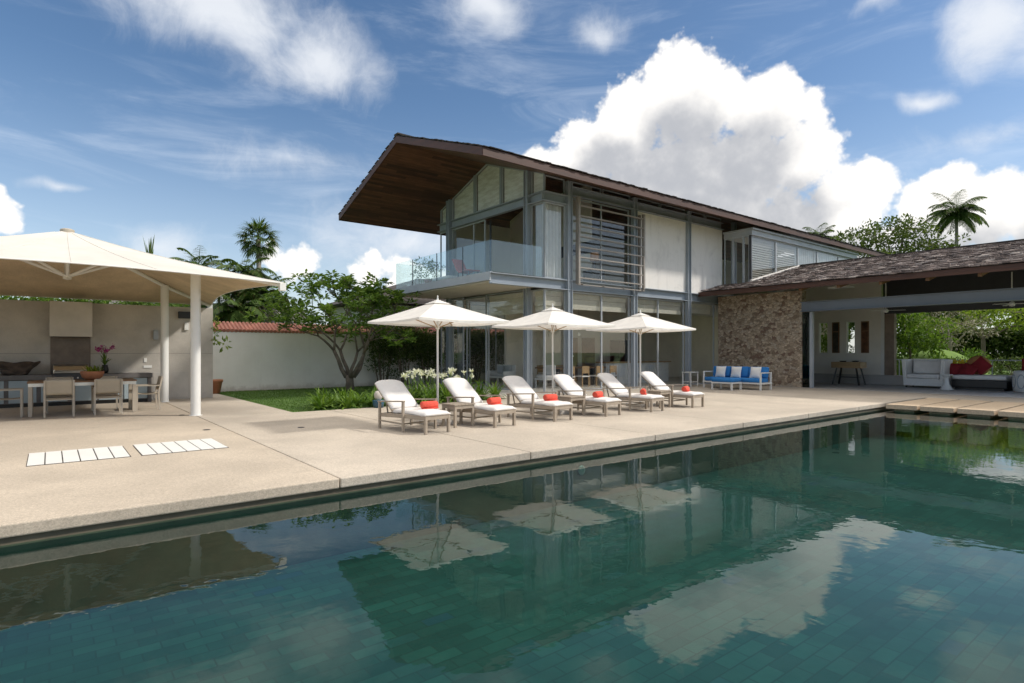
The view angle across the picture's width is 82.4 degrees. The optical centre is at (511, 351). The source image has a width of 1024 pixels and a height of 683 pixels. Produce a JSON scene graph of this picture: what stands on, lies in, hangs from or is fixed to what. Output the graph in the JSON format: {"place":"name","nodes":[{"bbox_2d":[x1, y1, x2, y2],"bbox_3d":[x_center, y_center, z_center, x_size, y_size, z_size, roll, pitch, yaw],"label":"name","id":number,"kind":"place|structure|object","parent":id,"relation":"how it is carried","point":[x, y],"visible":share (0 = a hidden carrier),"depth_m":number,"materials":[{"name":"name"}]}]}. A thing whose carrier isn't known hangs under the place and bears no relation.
{"place":"outdoors","nodes":[
{"label":"outdoors","id":0,"kind":"place"},
{"bbox_2d":[0,400,338,538],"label":"pool deck","id":1,"kind":"structure","parent":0,"point":[61,496],"depth_m":7.59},
{"bbox_2d":[43,379,74,417],"bbox_3d":[-10.834,1.099,13.993,0.599,0.891,0.621,0,0,-38],"label":"dining chair","id":2,"kind":"object","parent":1,"relation":"on","point":[58,387],"visible":1,"depth_m":13.83,"materials":[{"name":"fabric"}]},
{"bbox_2d":[0,372,151,407],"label":"kitchen counter","id":3,"kind":"object","parent":1,"relation":"on","point":[82,394],"visible":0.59,"depth_m":16.90,"materials":[{"name":"stone"}]},
{"bbox_2d":[0,361,40,374],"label":"driftwood bowl","id":4,"kind":"object","parent":3,"relation":"on","point":[19,368],"visible":0.99,"depth_m":16.33,"materials":[{"name":"wood"}]},
{"bbox_2d":[8,380,35,403],"bbox_3d":[-13.702,1.117,16.379,0.600,0.625,0.023,0,0,-38],"label":"door","id":5,"kind":"structure","parent":3,"relation":"in","point":[11,384],"depth_m":16.32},
{"bbox_2d":[53,364,88,379],"bbox_3d":[-12.970,0.641,17.212,0.860,0.578,0.708,0,0,-38],"label":"barbecue grill","id":6,"kind":"object","parent":3,"relation":"in","point":[66,370],"visible":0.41,"depth_m":16.99,"materials":[{"name":"metal"}]},
{"bbox_2d":[75,385,96,400],"bbox_3d":[-12.603,1.117,17.248,0.600,0.625,0.023,0,0,-38],"label":"door","id":7,"kind":"structure","parent":3,"relation":"in","point":[82,393],"depth_m":17.22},
{"bbox_2d":[95,343,114,372],"bbox_3d":[-12.361,0.182,17.763,0.533,0.931,0.374,0,0,-38],"label":"orchid","id":8,"kind":"object","parent":3,"relation":"on","point":[105,369],"visible":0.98,"depth_m":17.71,"materials":[{"name":"green plant"}]},
{"bbox_2d":[124,378,146,398],"bbox_3d":[-11.599,1.117,18.042,0.600,0.625,0.023,0,0,-38],"label":"door","id":9,"kind":"structure","parent":3,"relation":"in","point":[141,389],"depth_m":18.11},
{"bbox_2d":[26,446,130,466],"bbox_3d":[-6.476,1.542,8.756,1.200,0.015,1.230,0,0,-38],"label":"deck grate","id":10,"kind":"object","parent":1,"relation":"on","point":[64,456],"visible":1,"depth_m":8.67,"materials":[{"name":"white paint"}]},
{"bbox_2d":[27,378,136,416],"bbox_3d":[-10.890,1.129,14.871,2.200,0.829,1.000,0,0,-38],"label":"dining table","id":11,"kind":"object","parent":1,"relation":"on","point":[131,382],"visible":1,"depth_m":14.64,"materials":[{"name":"brown wood"}]},
{"bbox_2d":[80,364,103,379],"bbox_3d":[-10.754,0.505,14.991,0.521,0.415,0.583,0,0,-38],"label":"planted bowl","id":12,"kind":"object","parent":11,"relation":"on","point":[91,373],"visible":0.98,"depth_m":14.83,"materials":[{"name":"ceramic"}]},
{"bbox_2d":[0,299,212,399],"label":"kitchen wall","id":13,"kind":"structure","parent":1,"relation":"on","point":[127,330],"depth_m":18.23,"materials":[{"name":"paint"}]},
{"bbox_2d":[49,301,91,337],"bbox_3d":[-13.027,-0.953,17.284,1.000,1.035,0.616,0,0,-38],"label":"cooker hood","id":14,"kind":"object","parent":13,"relation":"attached to","point":[69,319],"visible":1,"depth_m":17.03,"materials":[{"name":"concrete"}]},
{"bbox_2d":[153,372,187,397],"bbox_3d":[-11.165,1.070,19.153,1.000,0.840,0.022,0,0,-38],"label":"access door","id":15,"kind":"structure","parent":13,"relation":"in","point":[178,381],"depth_m":19.24,"materials":[{"name":"paint"}]},
{"bbox_2d":[92,378,122,415],"bbox_3d":[-10.068,1.099,14.573,0.599,0.891,0.621,0,0,-38],"label":"dining chair","id":16,"kind":"object","parent":1,"relation":"on","point":[113,385],"visible":1,"depth_m":14.42,"materials":[{"name":"fabric"}]},
{"bbox_2d":[0,228,285,415],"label":"shade canopy","id":17,"kind":"object","parent":1,"relation":"on","point":[66,263],"visible":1,"depth_m":15.32,"materials":[{"name":"fabric"}]},
{"bbox_2d":[136,376,162,410],"bbox_3d":[-9.789,1.099,15.742,0.621,0.891,0.599,0,0,-38],"label":"dining chair","id":18,"kind":"object","parent":1,"relation":"on","point":[158,384],"visible":0.8,"depth_m":15.67,"materials":[{"name":"beige wood"}]},
{"bbox_2d":[133,438,228,455],"bbox_3d":[-5.433,1.542,9.581,1.200,0.015,1.230,0,0,-38],"label":"deck grate","id":19,"kind":"object","parent":1,"relation":"on","point":[173,447],"visible":1,"depth_m":9.50,"materials":[{"name":"white paint"}]},
{"bbox_2d":[220,386,490,411],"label":"lawn","id":20,"kind":"structure","parent":0,"point":[286,400],"depth_m":19.65,"materials":[{"name":"plant"}]},
{"bbox_2d":[304,389,336,410],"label":"strap leaf plant","id":21,"kind":"object","parent":20,"relation":"on","point":[322,404],"visible":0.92,"depth_m":15.76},
{"bbox_2d":[243,269,430,390],"bbox_3d":[-6.399,-0.824,23.209,6.823,4.811,5.681,0,0,26],"label":"frangipani tree","id":22,"kind":"object","parent":20,"relation":"on","point":[372,298],"visible":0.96,"depth_m":22.58,"materials":[{"name":"green plant"}]},
{"bbox_2d":[333,388,360,409],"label":"strap leaf plant","id":23,"kind":"object","parent":20,"relation":"on","point":[347,403],"visible":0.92,"depth_m":16.07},
{"bbox_2d":[362,326,402,380],"bbox_3d":[-5.887,0.155,26.632,1.853,2.844,1.288,0,0,-38],"label":"hedge shrub","id":24,"kind":"object","parent":20,"relation":"on","point":[381,347],"visible":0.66,"depth_m":26.49,"materials":[{"name":"green plant"}]},
{"bbox_2d":[0,407,885,628],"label":"pool wall","id":25,"kind":"structure","parent":0,"point":[50,535],"depth_m":7.10,"materials":[{"name":"tile"}]},
{"bbox_2d":[487,364,515,385],"bbox_3d":[-0.530,1.073,27.371,0.720,0.945,1.400,0,0,-38],"label":"white settee","id":26,"kind":"object","parent":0,"point":[502,371],"visible":0.81,"depth_m":27.22,"materials":[{"name":"paint"}]},
{"bbox_2d":[0,443,1023,682],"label":"pool floor","id":27,"kind":"structure","parent":0,"point":[843,563],"depth_m":5.91,"materials":[{"name":"tile"}]},
{"bbox_2d":[0,433,840,628],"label":"pool wall","id":28,"kind":"structure","parent":27,"relation":"on","point":[43,580],"depth_m":6.96,"materials":[{"name":"tile"}]},
{"bbox_2d":[886,398,957,411],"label":"stepping slab","id":29,"kind":"structure","parent":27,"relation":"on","point":[911,406],"depth_m":17.42,"materials":[{"name":"stone"}]},
{"bbox_2d":[0,0,1023,352],"label":"sky","id":30,"kind":"structure","parent":0,"point":[182,123],"materials":[{"name":"blue"}]},
{"bbox_2d":[165,385,924,487],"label":"pool deck","id":31,"kind":"structure","parent":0,"point":[352,447],"depth_m":11.85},
{"bbox_2d":[375,380,450,434],"bbox_3d":[-2.026,1.067,11.764,0.830,0.963,1.799,0,0,-44],"label":"sun lounger","id":32,"kind":"object","parent":31,"relation":"on","point":[396,395],"visible":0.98,"depth_m":11.79,"materials":[{"name":"fabric"}]},
{"bbox_2d":[368,295,508,425],"bbox_3d":[-1.602,0.162,12.603,2.200,2.775,2.200,0,0,-39],"label":"parasol","id":33,"kind":"object","parent":31,"relation":"on","point":[437,314],"visible":0.98,"depth_m":12.34,"materials":[{"name":"fabric"}]},
{"bbox_2d":[441,402,474,427],"bbox_3d":[-1.131,1.312,12.261,0.534,0.475,0.500,0,0,-41],"label":"side table","id":34,"kind":"object","parent":31,"relation":"on","point":[455,406],"visible":0.99,"depth_m":12.20,"materials":[{"name":"brown wood"}]},
{"bbox_2d":[443,377,515,427],"bbox_3d":[-0.744,1.067,12.780,0.830,0.963,1.799,0,0,-43],"label":"sun lounger","id":35,"kind":"object","parent":31,"relation":"on","point":[461,390],"visible":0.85,"depth_m":12.82,"materials":[{"name":"fabric"}]},
{"bbox_2d":[502,376,572,421],"bbox_3d":[0.570,1.067,13.820,0.830,0.963,1.799,0,0,-42],"label":"sun lounger","id":36,"kind":"object","parent":31,"relation":"on","point":[523,392],"visible":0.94,"depth_m":13.80,"materials":[{"name":"fabric"}]},
{"bbox_2d":[492,303,614,414],"bbox_3d":[1.022,0.162,14.703,2.200,2.775,2.200,0,0,-37],"label":"parasol","id":37,"kind":"object","parent":31,"relation":"on","point":[552,319],"visible":0.98,"depth_m":14.44,"materials":[{"name":"fabric"}]},
{"bbox_2d":[557,395,585,414],"bbox_3d":[1.439,1.312,14.331,0.534,0.475,0.500,0,0,-41],"label":"side table","id":38,"kind":"object","parent":31,"relation":"on","point":[570,398],"visible":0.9,"depth_m":14.27,"materials":[{"name":"brown wood"}]},
{"bbox_2d":[554,374,621,416],"bbox_3d":[1.861,1.067,14.839,0.830,0.963,1.799,0,0,-43],"label":"sun lounger","id":39,"kind":"object","parent":31,"relation":"on","point":[567,384],"visible":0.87,"depth_m":14.81,"materials":[{"name":"fabric"}]},
{"bbox_2d":[597,373,663,411],"bbox_3d":[3.183,1.067,15.882,0.830,0.963,1.799,0,0,-44],"label":"sun lounger","id":40,"kind":"object","parent":31,"relation":"on","point":[612,384],"visible":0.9,"depth_m":15.81,"materials":[{"name":"fabric"}]},
{"bbox_2d":[586,310,695,406],"bbox_3d":[3.689,0.162,16.811,2.200,2.775,2.200,0,0,-38],"label":"parasol","id":41,"kind":"object","parent":31,"relation":"on","point":[640,322],"visible":0.94,"depth_m":16.47,"materials":[{"name":"fabric"}]},
{"bbox_2d":[641,371,703,407],"bbox_3d":[4.626,1.067,17.026,0.830,0.963,1.799,0,0,-42],"label":"sun lounger","id":42,"kind":"object","parent":31,"relation":"on","point":[653,380],"visible":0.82,"depth_m":16.99,"materials":[{"name":"fabric"}]},
{"bbox_2d":[711,378,741,389],"bbox_3d":[8.842,1.315,24.136,0.730,0.469,0.960,0,0,-38],"label":"blue ottoman","id":43,"kind":"object","parent":31,"relation":"on","point":[731,381],"visible":1,"depth_m":23.87,"materials":[{"name":"fabric"}]},
{"bbox_2d":[703,366,771,389],"bbox_3d":[9.522,1.083,24.840,0.890,0.931,2.680,0,0,-38],"label":"blue sofa","id":44,"kind":"object","parent":31,"relation":"on","point":[761,380],"visible":0.7,"depth_m":24.58,"materials":[{"name":"fabric"}]},
{"bbox_2d":[407,375,716,397],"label":"patio","id":45,"kind":"structure","parent":0,"point":[672,380],"depth_m":27.00,"materials":[{"name":"stone"}]},
{"bbox_2d":[385,325,425,384],"bbox_3d":[-5.014,0.112,27.340,1.980,2.931,1.242,0,0,-38],"label":"hedge shrub","id":46,"kind":"object","parent":45,"relation":"on","point":[405,354],"visible":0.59,"depth_m":27.24,"materials":[{"name":"green plant"}]},
{"bbox_2d":[411,328,445,383],"bbox_3d":[-4.013,0.216,28.114,2.007,2.722,1.267,0,0,-38],"label":"hedge shrub","id":47,"kind":"object","parent":45,"relation":"on","point":[427,346],"visible":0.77,"depth_m":27.93,"materials":[{"name":"green plant"}]},
{"bbox_2d":[433,327,471,375],"bbox_3d":[-2.979,0.130,28.948,2.081,2.893,1.296,0,0,-38],"label":"hedge shrub","id":48,"kind":"object","parent":45,"relation":"on","point":[455,345],"visible":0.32,"depth_m":28.77,"materials":[{"name":"green plant"}]},
{"bbox_2d":[456,327,494,381],"bbox_3d":[-1.888,0.153,29.791,2.222,2.849,1.228,0,0,-38],"label":"hedge shrub","id":49,"kind":"object","parent":45,"relation":"on","point":[477,337],"visible":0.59,"depth_m":29.74,"materials":[{"name":"green plant"}]},
{"bbox_2d":[482,331,503,380],"bbox_3d":[-0.715,0.217,30.741,2.332,2.716,1.251,0,0,-38],"label":"hedge shrub","id":50,"kind":"object","parent":45,"relation":"on","point":[500,339],"visible":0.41,"depth_m":30.57,"materials":[{"name":"green plant"}]},
{"bbox_2d":[535,366,605,386],"bbox_3d":[2.741,1.117,27.089,3.300,0.855,1.300,0,0,-38],"label":"indoor dining table","id":51,"kind":"object","parent":45,"relation":"on","point":[591,372],"visible":0.5,"depth_m":27.50,"materials":[{"name":"brown wood"}]},
{"bbox_2d":[338,132,887,391],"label":"glass house","id":52,"kind":"structure","parent":45,"relation":"on","point":[525,235],"depth_m":26.18,"materials":[{"name":"grey paint"}]},
{"bbox_2d":[409,256,448,282],"bbox_3d":[-3.560,-3.471,25.432,1.319,1.389,2.015,0,0,-38],"label":"balcony bush","id":53,"kind":"object","parent":52,"relation":"on","point":[429,265],"visible":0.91,"depth_m":25.42,"materials":[{"name":"green plant"}]},
{"bbox_2d":[452,178,472,219],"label":"gable window","id":54,"kind":"structure","parent":52,"relation":"in","point":[462,202],"depth_m":26.34,"materials":[{"name":"glass"}]},
{"bbox_2d":[452,259,479,276],"bbox_3d":[-1.847,-3.276,23.378,0.500,0.997,1.274,0,0,-38],"label":"lounge chair","id":55,"kind":"object","parent":52,"relation":"on","point":[457,263],"visible":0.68,"depth_m":23.53,"materials":[{"name":"pink fabric"}]},
{"bbox_2d":[453,220,485,275],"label":"window","id":56,"kind":"structure","parent":52,"relation":"in","point":[484,221],"depth_m":25.57,"materials":[{"name":"grey paint"}]},
{"bbox_2d":[441,303,503,384],"bbox_3d":[-1.425,-0.415,29.181,4.840,3.910,0.190,0,0,-38],"label":"window","id":57,"kind":"structure","parent":52,"relation":"in","point":[475,308],"depth_m":28.85,"materials":[{"name":"grey paint"}]},
{"bbox_2d":[466,295,489,387],"bbox_3d":[-1.508,-0.450,25.642,0.060,3.980,1.700,0,0,-38],"label":"window","id":58,"kind":"structure","parent":52,"relation":"in","point":[483,295],"depth_m":25.30,"materials":[{"name":"grey paint"}]},
{"bbox_2d":[476,164,499,211],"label":"gable window","id":59,"kind":"structure","parent":52,"relation":"in","point":[489,177],"depth_m":24.84,"materials":[{"name":"glass"}]},
{"bbox_2d":[485,290,522,389],"bbox_3d":[-0.209,-0.450,23.845,0.190,3.980,2.730,0,0,-38],"label":"window","id":60,"kind":"structure","parent":52,"relation":"in","point":[510,302],"depth_m":24.13,"materials":[{"name":"grey paint"}]},
{"bbox_2d":[502,167,525,202],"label":"gable window","id":61,"kind":"structure","parent":52,"relation":"in","point":[512,179],"depth_m":23.60,"materials":[{"name":"glass"}]},
{"bbox_2d":[531,289,543,391],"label":"window","id":62,"kind":"structure","parent":52,"relation":"in","point":[539,303],"depth_m":22.44,"materials":[{"name":"grey paint"}]},
{"bbox_2d":[531,202,543,276],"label":"window","id":63,"kind":"structure","parent":52,"relation":"in","point":[540,202],"depth_m":22.48,"materials":[{"name":"grey paint"}]},
{"bbox_2d":[531,171,544,193],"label":"gable window","id":64,"kind":"structure","parent":52,"relation":"in","point":[538,177],"depth_m":22.34,"materials":[{"name":"glass"}]},
{"bbox_2d":[544,289,564,391],"bbox_3d":[1.581,-0.415,22.316,1.040,3.910,0.190,0,0,-38],"label":"window","id":65,"kind":"structure","parent":52,"relation":"in","point":[549,298],"depth_m":22.32,"materials":[{"name":"grey paint"}]},
{"bbox_2d":[544,202,564,278],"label":"window","id":66,"kind":"structure","parent":52,"relation":"in","point":[563,206],"depth_m":22.23,"materials":[{"name":"grey paint"}]},
{"bbox_2d":[582,338,594,379],"bbox_3d":[4.112,0.395,31.481,0.900,2.290,0.090,0,0,-38],"label":"inner door","id":67,"kind":"structure","parent":52,"relation":"in","point":[588,344],"depth_m":31.42,"materials":[{"name":"brown wood"}]},
{"bbox_2d":[583,270,604,282],"bbox_3d":[3.488,-3.120,24.862,0.850,0.660,0.520,0,0,-38],"label":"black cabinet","id":68,"kind":"object","parent":52,"relation":"on","point":[594,274],"visible":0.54,"depth_m":24.61,"materials":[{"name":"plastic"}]},
{"bbox_2d":[573,198,628,285],"bbox_3d":[3.592,-4.420,23.899,3.560,3.260,0.060,0,0,-38],"label":"window","id":69,"kind":"structure","parent":52,"relation":"in","point":[601,205],"depth_m":23.99,"materials":[{"name":"grey paint"}]},
{"bbox_2d":[573,291,629,390],"bbox_3d":[3.564,-0.415,23.935,3.560,3.910,0.190,0,0,-38],"label":"window","id":70,"kind":"structure","parent":52,"relation":"in","point":[597,304],"depth_m":23.94,"materials":[{"name":"grey paint"}]},
{"bbox_2d":[638,297,683,386],"bbox_3d":[6.584,-0.415,26.322,3.580,3.910,0.190,0,0,-38],"label":"window","id":71,"kind":"structure","parent":52,"relation":"in","point":[667,308],"depth_m":26.43,"materials":[{"name":"grey paint"}]},
{"bbox_2d":[691,302,713,383],"bbox_3d":[9.071,-0.415,28.288,2.200,3.910,0.190,0,0,-38],"label":"window","id":72,"kind":"structure","parent":52,"relation":"in","point":[697,308],"depth_m":28.56,"materials":[{"name":"grey paint"}]},
{"bbox_2d":[752,236,775,291],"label":"window","id":73,"kind":"structure","parent":52,"relation":"in","point":[761,242],"depth_m":29.02,"materials":[{"name":"glass"}]},
{"bbox_2d":[773,241,797,291],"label":"window","id":74,"kind":"structure","parent":52,"relation":"in","point":[777,248],"depth_m":30.40,"materials":[{"name":"glass"}]},
{"bbox_2d":[795,246,816,265],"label":"window","id":75,"kind":"structure","parent":52,"relation":"in","point":[804,256],"depth_m":31.78,"materials":[{"name":"glass"}]},
{"bbox_2d":[814,251,838,262],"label":"window","id":76,"kind":"structure","parent":52,"relation":"in","point":[820,257],"depth_m":33.28,"materials":[{"name":"glass"}]},
{"bbox_2d":[610,340,627,361],"bbox_3d":[6.033,0.448,32.598,0.920,2.195,0.700,0,0,-38],"label":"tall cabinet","id":77,"kind":"object","parent":45,"relation":"on","point":[618,350],"visible":0.32,"depth_m":32.32,"materials":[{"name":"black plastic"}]},
{"bbox_2d":[595,361,670,383],"bbox_3d":[6.182,1.008,29.427,5.000,1.075,0.700,0,0,-38],"label":"bar counter","id":78,"kind":"object","parent":45,"relation":"on","point":[622,371],"visible":0.54,"depth_m":29.21,"materials":[{"name":"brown wood"}]},
{"bbox_2d":[698,384,1023,402],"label":"pool deck","id":79,"kind":"structure","parent":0,"point":[981,398],"depth_m":21.85,"materials":[{"name":"stone"}]},
{"bbox_2d":[703,409,1023,458],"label":"wall","id":80,"kind":"structure","parent":0,"point":[997,435],"depth_m":12.72,"materials":[{"name":"tile"}]},
{"bbox_2d":[717,382,1023,397],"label":"terrace floor","id":81,"kind":"structure","parent":0,"point":[898,388],"depth_m":24.08,"materials":[{"name":"stone"}]},
{"bbox_2d":[831,362,866,384],"bbox_3d":[15.949,1.010,27.715,0.782,1.079,1.300,0,0,-38],"label":"console table","id":82,"kind":"object","parent":81,"relation":"on","point":[855,365],"visible":0.99,"depth_m":27.47,"materials":[{"name":"brown wood"}]},
{"bbox_2d":[698,239,1023,389],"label":"terrace wing","id":83,"kind":"structure","parent":81,"relation":"on","point":[778,333],"depth_m":26.24,"materials":[{"name":"stone"}]},
{"bbox_2d":[832,322,839,352],"bbox_3d":[16.366,-0.725,29.568,0.044,1.550,0.350,0,0,-38],"label":"picture","id":84,"kind":"object","parent":83,"relation":"attached to","point":[835,337],"visible":1,"depth_m":29.54,"materials":[{"name":"brown wood"}]},
{"bbox_2d":[861,321,868,352],"bbox_3d":[17.203,-0.725,28.509,0.044,1.550,0.350,0,0,-38],"label":"picture","id":85,"kind":"object","parent":83,"relation":"attached to","point":[864,336],"visible":1,"depth_m":28.49,"materials":[{"name":"brown wood"}]},
{"bbox_2d":[902,359,952,387],"bbox_3d":[18.066,0.921,25.489,1.080,1.243,1.617,0,0,-38],"label":"wicker armchair","id":86,"kind":"object","parent":81,"relation":"on","point":[922,372],"visible":0.84,"depth_m":25.44,"materials":[{"name":"white wicker"}]},
{"bbox_2d":[951,374,1011,390],"bbox_3d":[19.383,1.246,24.057,1.450,0.593,1.800,0,0,-38],"label":"daybed","id":87,"kind":"object","parent":81,"relation":"on","point":[987,382],"visible":0.81,"depth_m":23.56,"materials":[{"name":"grey fabric"}]},
{"bbox_2d":[971,356,991,374],"bbox_3d":[19.380,0.570,24.182,0.200,0.580,0.580,0,-45,-32],"label":"red cushion","id":88,"kind":"object","parent":87,"relation":"on","point":[983,365],"visible":1,"depth_m":24.11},
{"bbox_2d":[1012,371,1023,391],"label":"drum table","id":89,"kind":"object","parent":81,"relation":"on","point":[1017,381],"visible":0.99,"depth_m":22.45,"materials":[{"name":"white paint"}]},
{"bbox_2d":[920,399,991,414],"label":"stepping slab","id":90,"kind":"structure","parent":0,"point":[950,407],"depth_m":16.72,"materials":[{"name":"stone"}]},
{"bbox_2d":[897,353,1014,374],"bbox_3d":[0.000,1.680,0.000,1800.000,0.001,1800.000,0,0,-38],"label":"ground","id":91,"kind":"structure","parent":0,"point":[994,373],"depth_m":50.39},
{"bbox_2d":[171,245,224,267],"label":"feather palm","id":92,"kind":"object","parent":91,"relation":"on","point":[206,262],"visible":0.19,"depth_m":42.37,"materials":[{"name":"green plant"}]},
{"bbox_2d":[213,288,270,322],"bbox_3d":[-18.804,-1.419,40.050,4.065,6.141,4.044,0,0,-38],"label":"feather palm","id":93,"kind":"object","parent":91,"relation":"on","point":[237,313],"visible":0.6,"depth_m":39.36,"materials":[{"name":"green plant"}]},
{"bbox_2d":[215,257,276,303],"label":"feather palm","id":94,"kind":"object","parent":91,"relation":"on","point":[259,272],"visible":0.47,"depth_m":41.80,"materials":[{"name":"green plant"}]},
{"bbox_2d":[234,217,279,269],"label":"fan palm","id":95,"kind":"object","parent":91,"relation":"on","point":[258,249],"visible":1,"depth_m":44.67,"materials":[{"name":"green plant"}]},
{"bbox_2d":[231,269,292,322],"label":"feather palm","id":96,"kind":"object","parent":91,"relation":"on","point":[263,292],"visible":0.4,"depth_m":41.60,"materials":[{"name":"green plant"}]},
{"bbox_2d":[213,321,503,390],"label":"garden wall","id":97,"kind":"structure","parent":91,"relation":"on","point":[260,356],"depth_m":24.67,"materials":[{"name":"paint"}]},
{"bbox_2d":[317,279,503,329],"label":"house","id":98,"kind":"structure","parent":91,"relation":"on","point":[340,308],"depth_m":32.77,"materials":[{"name":"concrete"}]},
{"bbox_2d":[821,323,854,352],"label":"garden bush","id":99,"kind":"object","parent":91,"relation":"on","point":[824,342],"visible":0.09,"depth_m":33.17,"materials":[{"name":"green plant"}]},
{"bbox_2d":[830,213,970,257],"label":"rain tree","id":100,"kind":"object","parent":91,"relation":"on","point":[905,233],"visible":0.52,"depth_m":58.31,"materials":[{"name":"green plant"}]},
{"bbox_2d":[897,312,958,372],"bbox_3d":[21.933,-1.067,32.406,4.672,5.450,4.779,0,0,-38],"label":"garden bush","id":101,"kind":"object","parent":91,"relation":"on","point":[911,336],"visible":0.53,"depth_m":31.21,"materials":[{"name":"green plant"}]},
{"bbox_2d":[897,349,994,374],"bbox_3d":[24.370,0.745,33.672,6.500,1.850,5.500,0,0,-38],"label":"lawn mound","id":102,"kind":"object","parent":91,"relation":"on","point":[948,353],"visible":0.12,"depth_m":32.70,"materials":[{"name":"plant"}]},
{"bbox_2d":[897,309,1003,330],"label":"garden tree","id":103,"kind":"object","parent":91,"relation":"on","point":[932,314],"visible":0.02,"depth_m":57.54,"materials":[{"name":"green plant"}]},
{"bbox_2d":[922,189,988,246],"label":"coconut palm","id":104,"kind":"object","parent":91,"relation":"on","point":[947,215],"visible":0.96,"depth_m":61.88,"materials":[{"name":"green plant"}]},
{"bbox_2d":[899,310,1012,350],"bbox_3d":[26.723,-0.919,35.762,4.078,5.163,6.061,0,0,-27],"label":"tree","id":105,"kind":"object","parent":91,"relation":"on","point":[972,323],"visible":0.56,"depth_m":35.12,"materials":[{"name":"green plant"}]},
{"bbox_2d":[897,326,1023,373],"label":"clipped hedge","id":106,"kind":"object","parent":91,"relation":"on","point":[1010,345],"visible":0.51,"depth_m":45.16,"materials":[{"name":"green plant"}]},
{"bbox_2d":[898,308,1023,356],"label":"layered tree","id":107,"kind":"object","parent":91,"relation":"on","point":[1001,315],"visible":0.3,"depth_m":39.83,"materials":[{"name":"green plant"}]},
{"bbox_2d":[988,355,1022,374],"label":"round shrub","id":108,"kind":"object","parent":91,"relation":"on","point":[997,367],"visible":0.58,"depth_m":28.86,"materials":[{"name":"green plant"}]},
{"bbox_2d":[957,401,1023,416],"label":"stepping slab","id":109,"kind":"structure","parent":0,"point":[990,409],"depth_m":16.05,"materials":[{"name":"stone"}]},
{"bbox_2d":[998,405,1023,419],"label":"stepping slab","id":110,"kind":"structure","parent":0,"point":[1015,413],"depth_m":15.25,"materials":[{"name":"stone"}]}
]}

